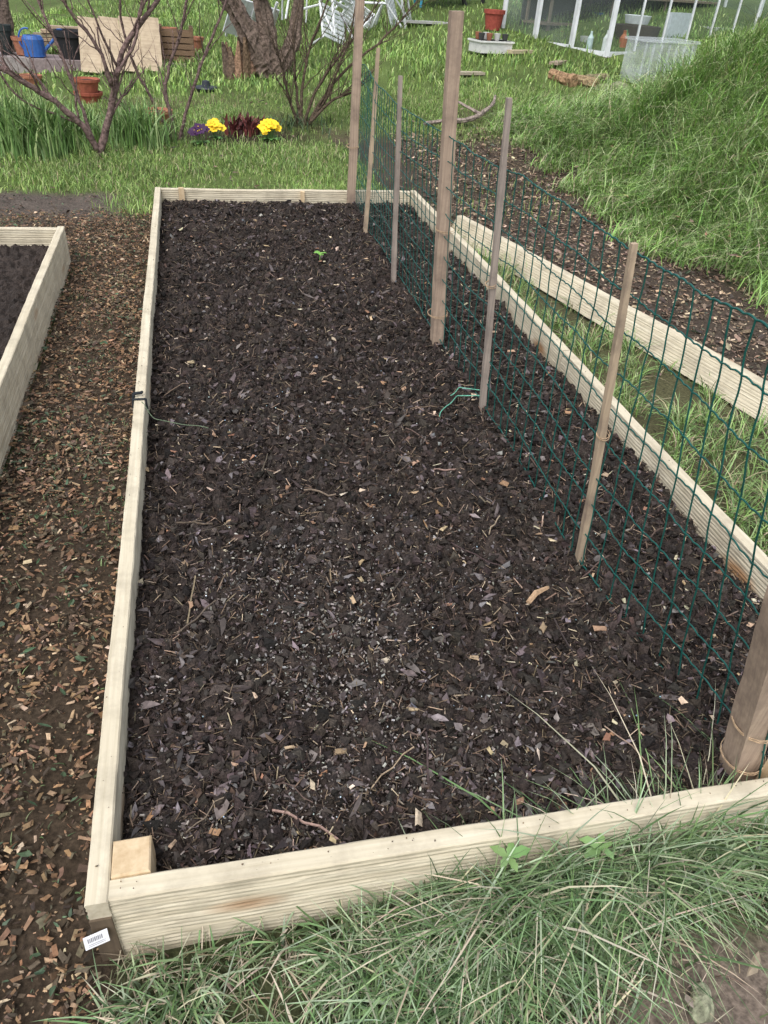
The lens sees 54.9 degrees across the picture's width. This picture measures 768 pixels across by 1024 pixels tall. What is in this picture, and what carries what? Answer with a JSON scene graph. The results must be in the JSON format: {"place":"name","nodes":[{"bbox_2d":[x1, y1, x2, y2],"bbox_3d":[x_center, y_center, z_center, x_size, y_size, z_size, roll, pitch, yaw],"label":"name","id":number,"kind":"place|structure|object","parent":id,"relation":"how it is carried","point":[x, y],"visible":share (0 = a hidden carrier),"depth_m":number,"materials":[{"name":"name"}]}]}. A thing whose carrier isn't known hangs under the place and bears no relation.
{"place":"outdoors","nodes":[
{"label":"outdoors","id":0,"kind":"place"},
{"bbox_2d":[0,190,152,1023],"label":"wood chip path","id":1,"kind":"structure","parent":0,"point":[43,920],"depth_m":2.33,"materials":[{"name":"brown wood"}]},
{"bbox_2d":[0,0,767,1023],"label":"ground","id":2,"kind":"structure","parent":0,"point":[752,1000],"depth_m":3.04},
{"bbox_2d":[0,0,15,51],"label":"young tree","id":3,"kind":"object","parent":2,"relation":"on","point":[5,16],"visible":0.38,"depth_m":9.45,"materials":[{"name":"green plant"}]},
{"bbox_2d":[0,77,48,157],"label":"iris clump","id":4,"kind":"object","parent":2,"relation":"on","point":[5,121],"visible":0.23,"depth_m":5.99,"materials":[{"name":"green plant"}]},
{"bbox_2d":[19,73,41,84],"bbox_3d":[-3.990,-4.870,8.373,0.252,0.140,0.249,-5,37,-12],"label":"plant pot","id":5,"kind":"object","parent":2,"relation":"on","point":[25,76],"visible":0.51,"depth_m":8.30,"materials":[{"name":"ceramic"}]},
{"bbox_2d":[0,226,70,475],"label":"raised bed","id":6,"kind":"object","parent":2,"relation":"on","point":[21,354],"visible":0.94,"depth_m":3.29,"materials":[{"name":"brown wood"}]},
{"bbox_2d":[0,244,48,360],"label":"garden soil","id":7,"kind":"structure","parent":6,"relation":"in","point":[19,267],"depth_m":3.75,"materials":[{"name":"brown soil"}]},
{"bbox_2d":[0,84,99,167],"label":"iris clump","id":8,"kind":"object","parent":2,"relation":"on","point":[37,138],"visible":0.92,"depth_m":5.97,"materials":[{"name":"green plant"}]},
{"bbox_2d":[0,213,148,994],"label":"path weeds","id":9,"kind":"object","parent":2,"relation":"on","point":[74,475],"visible":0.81,"depth_m":2.66,"materials":[{"name":"green plant"}]},
{"bbox_2d":[32,25,120,45],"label":"stacked planks","id":10,"kind":"object","parent":2,"relation":"on","point":[49,35],"visible":0.1,"depth_m":9.84,"materials":[{"name":"wood"}]},
{"bbox_2d":[64,102,103,141],"bbox_3d":[-2.700,-3.472,6.568,0.615,0.300,0.632,-5,37,-12],"label":"iris clump","id":11,"kind":"object","parent":2,"relation":"on","point":[89,116],"visible":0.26,"depth_m":6.56,"materials":[{"name":"green plant"}]},
{"bbox_2d":[0,0,168,156],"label":"coppiced shrub","id":12,"kind":"object","parent":2,"relation":"on","point":[99,147],"visible":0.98,"depth_m":5.81,"materials":[{"name":"brown plant"}]},
{"bbox_2d":[73,90,102,103],"bbox_3d":[-3.091,-4.330,7.748,0.294,0.130,0.291,-5,37,-12],"label":"plant pot","id":13,"kind":"object","parent":2,"relation":"on","point":[87,97],"visible":0.52,"depth_m":7.65,"materials":[{"name":"ceramic"}]},
{"bbox_2d":[74,76,99,92],"bbox_3d":[-3.083,-4.427,7.676,0.273,0.130,0.270,-5,37,-12],"label":"plant pot","id":14,"kind":"object","parent":13,"relation":"on","point":[87,84],"visible":0.94,"depth_m":7.62,"materials":[{"name":"ceramic"}]},
{"bbox_2d":[0,52,185,73],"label":"paving terrace","id":15,"kind":"structure","parent":2,"relation":"on","point":[41,64],"depth_m":9.06,"materials":[{"name":"stone"}]},
{"bbox_2d":[0,24,12,53],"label":"plant pot","id":16,"kind":"object","parent":15,"relation":"on","point":[7,30],"visible":0.84,"depth_m":9.03,"materials":[{"name":"plastic"}]},
{"bbox_2d":[10,36,23,54],"bbox_3d":[-4.460,-5.749,9.117,0.231,0.190,0.229,-5,37,-12],"label":"plant pot","id":17,"kind":"object","parent":15,"relation":"on","point":[17,46],"visible":0.59,"depth_m":9.04,"materials":[{"name":"ceramic"}]},
{"bbox_2d":[18,27,62,56],"bbox_3d":[-4.189,-5.756,9.059,0.535,0.305,0.217,-5,37,-12],"label":"watering can","id":18,"kind":"object","parent":15,"relation":"on","point":[37,50],"visible":0.96,"depth_m":9.01,"materials":[{"name":"blue plastic"}]},
{"bbox_2d":[52,28,79,59],"bbox_3d":[-3.863,-5.788,9.190,0.420,0.340,0.416,-5,37,-12],"label":"plant pot","id":19,"kind":"object","parent":15,"relation":"on","point":[72,39],"visible":0.56,"depth_m":9.05,"materials":[{"name":"plastic"}]},
{"bbox_2d":[77,16,162,73],"bbox_3d":[-3.234,-5.745,9.084,0.957,0.588,0.674,-5,37,-12],"label":"wooden panel","id":20,"kind":"object","parent":2,"relation":"on","point":[145,37],"visible":0.55,"depth_m":9.04,"materials":[{"name":"beige wood"}]},
{"bbox_2d":[79,91,182,154],"bbox_3d":[-2.166,-3.408,6.428,0.912,0.456,0.890,20,39,19],"label":"iris clump","id":21,"kind":"object","parent":2,"relation":"on","point":[139,131],"visible":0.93,"depth_m":6.37,"materials":[{"name":"green plant"}]},
{"bbox_2d":[145,107,172,124],"bbox_3d":[-2.183,-3.819,7.168,0.273,0.150,0.270,-5,37,-12],"label":"plant pot","id":22,"kind":"object","parent":2,"relation":"on","point":[166,115],"visible":0.22,"depth_m":7.12,"materials":[{"name":"ceramic"}]},
{"bbox_2d":[83,0,240,140],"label":"coppiced shrub","id":23,"kind":"object","parent":2,"relation":"on","point":[167,75],"visible":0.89,"depth_m":6.36,"materials":[{"name":"brown plant"}]},
{"bbox_2d":[160,24,194,62],"bbox_3d":[-2.685,-6.062,9.569,0.438,0.390,0.320,-5,37,-12],"label":"wooden planter","id":24,"kind":"object","parent":2,"relation":"on","point":[185,46],"visible":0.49,"depth_m":9.46,"materials":[{"name":"brown wood"}]},
{"bbox_2d":[187,123,209,145],"bbox_3d":[-1.649,-3.319,6.610,0.196,0.278,0.168,-5,37,-12],"label":"purple primrose","id":25,"kind":"object","parent":2,"relation":"on","point":[196,129],"visible":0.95,"depth_m":6.54,"materials":[{"name":"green plant"}]},
{"bbox_2d":[193,36,203,50],"bbox_3d":[-2.575,-6.397,10.118,0.231,0.180,0.229,-5,37,-12],"label":"plant pot","id":26,"kind":"object","parent":2,"relation":"on","point":[197,42],"visible":0.43,"depth_m":10.05,"materials":[{"name":"ceramic"}]},
{"bbox_2d":[195,80,216,91],"bbox_3d":[-2.016,-4.831,8.377,0.260,0.110,0.260,-5,37,-12],"label":"garden light","id":27,"kind":"object","parent":2,"relation":"on","point":[206,83],"visible":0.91,"depth_m":8.33,"materials":[{"name":"grey metal"}]},
{"bbox_2d":[205,118,225,140],"bbox_3d":[-1.534,-3.429,6.752,0.166,0.302,0.170,23,40,23],"label":"yellow primrose","id":28,"kind":"object","parent":2,"relation":"on","point":[213,124],"visible":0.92,"depth_m":6.67,"materials":[{"name":"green plant"}]},
{"bbox_2d":[221,37,256,79],"bbox_3d":[-1.734,-5.418,8.845,0.408,0.495,0.391,-5,37,-12],"label":"rotten stump","id":29,"kind":"object","parent":2,"relation":"on","point":[240,62],"visible":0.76,"depth_m":8.76,"materials":[{"name":"brown wood"}]},
{"bbox_2d":[221,110,265,136],"bbox_3d":[-1.308,-3.660,6.959,0.401,0.220,0.400,23,40,23],"label":"red leaf plant","id":30,"kind":"object","parent":2,"relation":"on","point":[246,125],"visible":0.94,"depth_m":6.94,"materials":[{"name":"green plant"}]},
{"bbox_2d":[223,0,279,36],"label":"white pallet panel","id":31,"kind":"object","parent":2,"relation":"on","point":[249,6],"visible":0.29,"depth_m":10.42,"materials":[{"name":"white wood"}]},
{"bbox_2d":[241,114,264,132],"bbox_3d":[-1.212,-3.707,7.077,0.217,0.136,0.338,29,43,29],"label":"red leaf plant","id":32,"kind":"object","parent":2,"relation":"on","point":[260,119],"visible":0.23,"depth_m":7.08,"materials":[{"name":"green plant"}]},
{"bbox_2d":[220,0,303,78],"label":"old tree","id":33,"kind":"object","parent":2,"relation":"on","point":[253,32],"visible":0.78,"depth_m":8.71,"materials":[{"name":"brown plant"}]},
{"bbox_2d":[257,118,281,141],"bbox_3d":[-1.063,-3.467,6.845,0.212,0.312,0.198,13,37,12],"label":"yellow primrose","id":34,"kind":"object","parent":2,"relation":"on","point":[264,126],"visible":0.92,"depth_m":6.77,"materials":[{"name":"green plant"}]},
{"bbox_2d":[223,109,341,139],"bbox_3d":[-0.992,-3.852,7.252,1.127,0.208,0.838,15,38,15],"label":"bluebell clump","id":35,"kind":"object","parent":2,"relation":"on","point":[291,124],"visible":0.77,"depth_m":7.22,"materials":[{"name":"green plant"}]},
{"bbox_2d":[281,0,307,22],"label":"garden chair","id":36,"kind":"object","parent":2,"relation":"on","point":[286,13],"visible":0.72,"depth_m":11.20,"materials":[{"name":"white plastic"}]},
{"bbox_2d":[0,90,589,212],"bbox_3d":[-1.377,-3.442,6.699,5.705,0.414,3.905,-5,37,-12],"label":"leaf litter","id":37,"kind":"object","parent":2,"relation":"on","point":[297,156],"visible":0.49,"depth_m":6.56,"materials":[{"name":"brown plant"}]},
{"bbox_2d":[0,81,640,220],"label":"lawn grass","id":38,"kind":"structure","parent":2,"relation":"on","point":[255,149],"depth_m":6.40,"materials":[{"name":"green plant"}]},
{"bbox_2d":[304,0,354,44],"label":"garden chair","id":39,"kind":"object","parent":2,"relation":"on","point":[326,19],"visible":0.53,"depth_m":10.11,"materials":[{"name":"white plastic"}]},
{"bbox_2d":[239,0,434,125],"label":"bare bush","id":40,"kind":"object","parent":2,"relation":"on","point":[320,107],"visible":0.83,"depth_m":7.06,"materials":[{"name":"brown plant"}]},
{"bbox_2d":[334,0,383,29],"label":"garden chair","id":41,"kind":"object","parent":2,"relation":"on","point":[349,13],"visible":0.3,"depth_m":10.88,"materials":[{"name":"white plastic"}]},
{"bbox_2d":[0,0,762,96],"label":"meadow grass","id":42,"kind":"structure","parent":2,"relation":"on","point":[33,25],"depth_m":10.13,"materials":[{"name":"green plant"}]},
{"bbox_2d":[365,0,411,28],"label":"garden chair","id":43,"kind":"object","parent":2,"relation":"on","point":[391,9],"visible":0.52,"depth_m":10.97,"materials":[{"name":"white plastic"}]},
{"bbox_2d":[67,850,767,1023],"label":"dead grass thatch","id":44,"kind":"object","parent":2,"relation":"on","point":[144,960],"visible":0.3,"depth_m":1.33,"materials":[{"name":"beige plant"}]},
{"bbox_2d":[401,20,447,23],"bbox_3d":[0.657,-7.395,11.166,0.800,0.030,0.200,-12,40,-21],"label":"timber offcut","id":45,"kind":"object","parent":2,"relation":"on","point":[421,21],"visible":0.71,"depth_m":11.07,"materials":[{"name":"beige wood"}]},
{"bbox_2d":[84,187,767,960],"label":"raised bed","id":46,"kind":"object","parent":2,"relation":"on","point":[166,909],"visible":0.68,"depth_m":1.43,"materials":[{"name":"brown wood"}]},
{"bbox_2d":[83,928,109,950],"bbox_3d":[-0.497,0.739,1.278,0.040,0.021,0.013,-14,40,-23],"label":"price label","id":47,"kind":"object","parent":46,"relation":"attached to","point":[96,939],"visible":1,"depth_m":1.28,"materials":[{"name":"white paper"}]},
{"bbox_2d":[132,387,479,427],"bbox_3d":[-0.245,-0.403,2.727,1.318,0.061,0.214,-5,37,-12],"label":"garden twine","id":48,"kind":"object","parent":46,"relation":"on","point":[137,393],"visible":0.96,"depth_m":2.64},
{"bbox_2d":[95,187,767,888],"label":"soil crumbs","id":49,"kind":"object","parent":46,"relation":"on","point":[523,823],"visible":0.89,"depth_m":1.46,"materials":[{"name":"black soil"}]},
{"bbox_2d":[121,199,767,871],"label":"garden soil","id":50,"kind":"structure","parent":46,"relation":"in","point":[371,728],"depth_m":2.19,"materials":[{"name":"black soil"}]},
{"bbox_2d":[314,251,325,257],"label":"seedling","id":51,"kind":"object","parent":50,"relation":"on","point":[319,253],"visible":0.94,"depth_m":4.18,"materials":[{"name":"green plant"}]},
{"bbox_2d":[134,432,690,858],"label":"feed pellets","id":52,"kind":"object","parent":50,"relation":"on","point":[380,719],"visible":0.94,"depth_m":1.76},
{"bbox_2d":[188,370,660,817],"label":"blue granules","id":53,"kind":"object","parent":50,"relation":"on","point":[339,591],"visible":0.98,"depth_m":2.01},
{"bbox_2d":[124,200,759,862],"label":"dead leaves","id":54,"kind":"object","parent":50,"relation":"on","point":[540,778],"visible":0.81,"depth_m":1.80,"materials":[{"name":"brown plant"}]},
{"bbox_2d":[122,199,767,871],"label":"mulch fibres","id":55,"kind":"object","parent":50,"relation":"on","point":[286,687],"visible":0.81,"depth_m":2.00,"materials":[{"name":"brown wood"}]},
{"bbox_2d":[164,243,726,839],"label":"twigs","id":56,"kind":"object","parent":50,"relation":"on","point":[388,595],"visible":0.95,"depth_m":1.91,"materials":[{"name":"brown wood"}]},
{"bbox_2d":[125,199,767,868],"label":"leaf mould","id":57,"kind":"object","parent":50,"relation":"on","point":[239,773],"visible":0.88,"depth_m":1.87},
{"bbox_2d":[137,200,756,849],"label":"bark chips","id":58,"kind":"object","parent":50,"relation":"on","point":[489,750],"visible":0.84,"depth_m":1.98,"materials":[{"name":"brown wood"}]},
{"bbox_2d":[156,199,759,792],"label":"pebbles","id":59,"kind":"object","parent":50,"relation":"on","point":[410,515],"visible":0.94,"depth_m":2.14,"materials":[{"name":"stone"}]},
{"bbox_2d":[526,586,548,603],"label":"dead leaf","id":60,"kind":"object","parent":50,"relation":"on","point":[534,595],"visible":1,"depth_m":1.98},
{"bbox_2d":[346,0,767,782],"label":"wire fence","id":61,"kind":"object","parent":46,"relation":"in","point":[744,740],"visible":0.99,"depth_m":2.21,"materials":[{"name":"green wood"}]},
{"bbox_2d":[414,0,484,7],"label":"wheelbarrow","id":62,"kind":"object","parent":2,"relation":"on","point":[464,2],"visible":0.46,"depth_m":12.04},
{"bbox_2d":[423,95,495,125],"bbox_3d":[0.880,-4.238,7.804,0.398,0.213,1.243,22,40,22],"label":"driftwood branch","id":63,"kind":"object","parent":2,"relation":"on","point":[478,114],"visible":0.73,"depth_m":7.66,"materials":[{"name":"brown wood"}]},
{"bbox_2d":[161,875,767,1023],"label":"leaf litter","id":64,"kind":"object","parent":2,"relation":"on","point":[751,971],"visible":0.29,"depth_m":1.38,"materials":[{"name":"brown plant"}]},
{"bbox_2d":[460,71,484,74],"bbox_3d":[1.049,-5.437,9.161,0.420,0.030,0.120,-16,41,-26],"label":"timber offcut","id":65,"kind":"object","parent":2,"relation":"on","point":[470,73],"visible":0.64,"depth_m":9.14,"materials":[{"name":"beige wood"}]},
{"bbox_2d":[468,31,514,53],"bbox_3d":[1.432,-6.288,9.908,0.520,0.220,0.360,-12,40,-21],"label":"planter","id":66,"kind":"object","parent":2,"relation":"on","point":[483,42],"visible":1,"depth_m":9.81,"materials":[{"name":"white plastic"}]},
{"bbox_2d":[484,9,505,30],"bbox_3d":[1.611,-7.223,10.855,0.315,0.250,0.312,-5,37,-12],"label":"plant pot","id":67,"kind":"object","parent":2,"relation":"on","point":[493,18],"visible":0.95,"depth_m":10.77,"materials":[{"name":"ceramic"}]},
{"bbox_2d":[490,843,530,883],"bbox_3d":[0.236,0.713,1.436,0.075,0.182,0.060,-5,37,-12],"label":"broadleaf weed","id":68,"kind":"object","parent":2,"relation":"on","point":[501,852],"visible":0.86,"depth_m":1.39,"materials":[{"name":"green plant"}]},
{"bbox_2d":[507,49,533,53],"bbox_3d":[1.839,-6.199,9.961,0.450,0.040,0.100,-25,46,-34],"label":"timber offcut","id":69,"kind":"object","parent":2,"relation":"on","point":[517,51],"visible":0.71,"depth_m":9.88,"materials":[{"name":"beige wood"}]},
{"bbox_2d":[549,60,567,64],"bbox_3d":[2.285,-5.887,9.680,0.120,0.030,0.500,19,39,18],"label":"timber offcut","id":70,"kind":"object","parent":2,"relation":"on","point":[556,62],"visible":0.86,"depth_m":9.55,"materials":[{"name":"beige wood"}]},
{"bbox_2d":[548,68,577,87],"bbox_3d":[2.198,-5.340,9.106,0.148,0.165,0.427,-18,42,-27],"label":"log","id":71,"kind":"object","parent":2,"relation":"on","point":[563,78],"visible":0.9,"depth_m":9.03,"materials":[{"name":"brown wood"}]},
{"bbox_2d":[389,124,767,380],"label":"wood chip litter","id":72,"kind":"object","parent":2,"relation":"on","point":[720,341],"visible":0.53,"depth_m":5.08,"materials":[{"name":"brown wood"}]},
{"bbox_2d":[571,73,599,87],"bbox_3d":[2.446,-5.263,9.042,0.366,0.151,0.131,25,41,26],"label":"log","id":73,"kind":"object","parent":2,"relation":"on","point":[584,80],"visible":0.65,"depth_m":8.98,"materials":[{"name":"brown wood"}]},
{"bbox_2d":[580,833,613,866],"bbox_3d":[0.407,0.708,1.471,0.068,0.170,0.058,-5,37,-12],"label":"broadleaf weed","id":74,"kind":"object","parent":2,"relation":"on","point":[586,840],"visible":0.8,"depth_m":1.43,"materials":[{"name":"green plant"}]},
{"bbox_2d":[586,74,609,81],"bbox_3d":[2.636,-5.387,9.195,0.405,0.113,0.105,-21,43,-30],"label":"log","id":75,"kind":"object","parent":2,"relation":"on","point":[598,75],"visible":0.46,"depth_m":9.17,"materials":[{"name":"brown wood"}]},
{"bbox_2d":[594,84,616,91],"bbox_3d":[2.680,-5.112,8.959,0.298,0.133,0.193,-5,37,-12],"label":"stone","id":76,"kind":"object","parent":2,"relation":"on","point":[600,85],"visible":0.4,"depth_m":8.88,"materials":[{"name":"grey stone"}]},
{"bbox_2d":[452,215,767,424],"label":"timber plank","id":77,"kind":"object","parent":2,"relation":"on","point":[748,398],"visible":0.8,"depth_m":3.78,"materials":[{"name":"brown wood"}]},
{"bbox_2d":[612,81,626,88],"bbox_3d":[2.876,-5.208,9.073,0.211,0.132,0.214,-5,37,-12],"label":"stone","id":78,"kind":"object","parent":2,"relation":"on","point":[619,84],"visible":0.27,"depth_m":9.00,"materials":[{"name":"grey stone"}]},
{"bbox_2d":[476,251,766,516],"bbox_3d":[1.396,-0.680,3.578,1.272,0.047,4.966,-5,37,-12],"label":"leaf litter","id":79,"kind":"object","parent":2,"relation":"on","point":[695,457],"visible":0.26,"depth_m":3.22,"materials":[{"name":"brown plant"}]},
{"bbox_2d":[482,1,767,313],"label":"tall grass","id":80,"kind":"structure","parent":2,"relation":"on","point":[718,143],"depth_m":6.09,"materials":[{"name":"green plant"}]},
{"bbox_2d":[501,0,764,57],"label":"greenhouse","id":81,"kind":"object","parent":2,"relation":"on","point":[643,30],"visible":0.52,"depth_m":10.64,"materials":[{"name":"glass"},{"name":"aluminium"}]},
{"bbox_2d":[575,64,763,256],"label":"leaf litter","id":82,"kind":"object","parent":2,"relation":"on","point":[736,254],"visible":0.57,"depth_m":5.38,"materials":[{"name":"brown plant"}]},
{"bbox_2d":[689,981,713,1023],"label":"stone","id":83,"kind":"object","parent":2,"relation":"on","point":[703,1012],"visible":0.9,"depth_m":1.33,"materials":[{"name":"grey stone"}]},
{"bbox_2d":[33,673,767,1023],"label":"foreground grass","id":84,"kind":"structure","parent":0,"point":[577,913],"depth_m":1.34,"materials":[{"name":"green plant"}]},
{"bbox_2d":[453,224,767,554],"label":"edge grass","id":85,"kind":"structure","parent":0,"point":[701,417],"depth_m":3.14,"materials":[{"name":"green plant"}]}
]}

